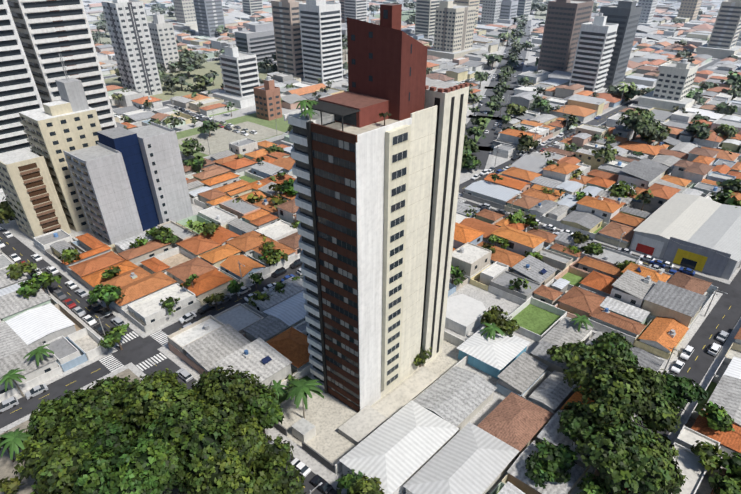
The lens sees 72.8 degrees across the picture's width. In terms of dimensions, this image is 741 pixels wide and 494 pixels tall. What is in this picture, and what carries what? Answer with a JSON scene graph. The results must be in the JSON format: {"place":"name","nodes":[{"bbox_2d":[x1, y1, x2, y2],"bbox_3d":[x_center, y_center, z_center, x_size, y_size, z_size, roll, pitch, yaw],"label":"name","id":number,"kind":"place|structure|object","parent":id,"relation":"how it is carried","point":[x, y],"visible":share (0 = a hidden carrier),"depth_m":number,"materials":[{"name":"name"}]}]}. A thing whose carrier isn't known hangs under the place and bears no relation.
{"place":"outdoors","nodes":[
{"label":"outdoors","id":0,"kind":"place"},
{"bbox_2d":[0,0,740,493],"bbox_3d":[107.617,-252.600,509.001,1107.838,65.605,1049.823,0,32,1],"label":"trees","id":1,"kind":"object","parent":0,"point":[204,434],"depth_m":94.14,"materials":[{"name":"green plant"}]},
{"bbox_2d":[0,7,740,493],"bbox_3d":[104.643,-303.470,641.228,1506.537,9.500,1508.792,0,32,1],"label":"pavement","id":2,"kind":"structure","parent":0,"point":[328,415],"depth_m":121.80,"materials":[{"name":"grey concrete"}]},
{"bbox_2d":[0,8,740,493],"bbox_3d":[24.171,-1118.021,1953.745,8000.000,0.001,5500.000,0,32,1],"label":"asphalt ground","id":3,"kind":"structure","parent":0,"point":[136,350],"depth_m":130.29,"materials":[{"name":"grey asphalt"}]},
{"bbox_2d":[0,38,728,493],"bbox_3d":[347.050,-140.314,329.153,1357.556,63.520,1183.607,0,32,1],"label":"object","id":4,"kind":"object","parent":3,"relation":"on","point":[330,108],"visible":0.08,"depth_m":95.36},
{"bbox_2d":[0,80,730,493],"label":"road markings","id":5,"kind":"object","parent":3,"relation":"on","point":[164,342],"visible":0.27,"depth_m":121.97,"materials":[{"name":"paint"}]},
{"bbox_2d":[0,0,740,493],"bbox_3d":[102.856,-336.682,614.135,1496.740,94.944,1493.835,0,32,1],"label":"building walls","id":6,"kind":"structure","parent":3,"relation":"on","point":[126,194],"depth_m":157.13,"materials":[{"name":"white paint"}]},
{"bbox_2d":[0,0,740,493],"bbox_3d":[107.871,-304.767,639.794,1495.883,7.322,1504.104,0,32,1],"label":"corrugated roofs","id":7,"kind":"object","parent":6,"relation":"on","point":[456,396],"visible":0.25,"depth_m":127.31,"materials":[{"name":"grey metal"}]},
{"bbox_2d":[0,0,740,493],"bbox_3d":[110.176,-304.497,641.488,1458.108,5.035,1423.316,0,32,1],"label":"metal roofs","id":8,"kind":"object","parent":6,"relation":"on","point":[394,452],"visible":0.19,"depth_m":118.19,"materials":[{"name":"white metal"}]},
{"bbox_2d":[0,0,740,493],"bbox_3d":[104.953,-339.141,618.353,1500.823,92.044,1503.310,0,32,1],"label":"roof slab","id":9,"kind":"structure","parent":6,"relation":"on","point":[362,424],"depth_m":142.28,"materials":[{"name":"grey concrete"}]},
{"bbox_2d":[0,0,740,493],"bbox_3d":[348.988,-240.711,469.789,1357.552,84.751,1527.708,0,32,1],"label":"window glass","id":10,"kind":"object","parent":6,"relation":"in","point":[350,120],"visible":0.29,"depth_m":179.67,"materials":[{"name":"black glass"}]},
{"bbox_2d":[61,0,740,493],"bbox_3d":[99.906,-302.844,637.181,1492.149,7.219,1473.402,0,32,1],"label":"roof tile","id":11,"kind":"object","parent":6,"relation":"on","point":[515,420],"visible":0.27,"depth_m":159.37,"materials":[{"name":"orange tile"}]},
{"bbox_2d":[0,1,740,493],"bbox_3d":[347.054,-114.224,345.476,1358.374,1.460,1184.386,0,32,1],"label":"cars","id":12,"kind":"object","parent":3,"relation":"on","point":[294,461],"visible":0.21,"depth_m":142.06,"materials":[{"name":"white metal"}]},
{"bbox_2d":[0,7,740,493],"bbox_3d":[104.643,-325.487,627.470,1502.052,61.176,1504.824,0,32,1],"label":"grass","id":13,"kind":"structure","parent":0,"point":[534,319],"depth_m":241.69,"materials":[{"name":"green plant"}]},
{"bbox_2d":[463,9,532,169],"bbox_3d":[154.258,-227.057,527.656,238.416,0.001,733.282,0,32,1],"label":"avenue road","id":14,"kind":"structure","parent":0,"point":[484,147],"depth_m":297.46,"materials":[{"name":"grey asphalt"}]}
]}

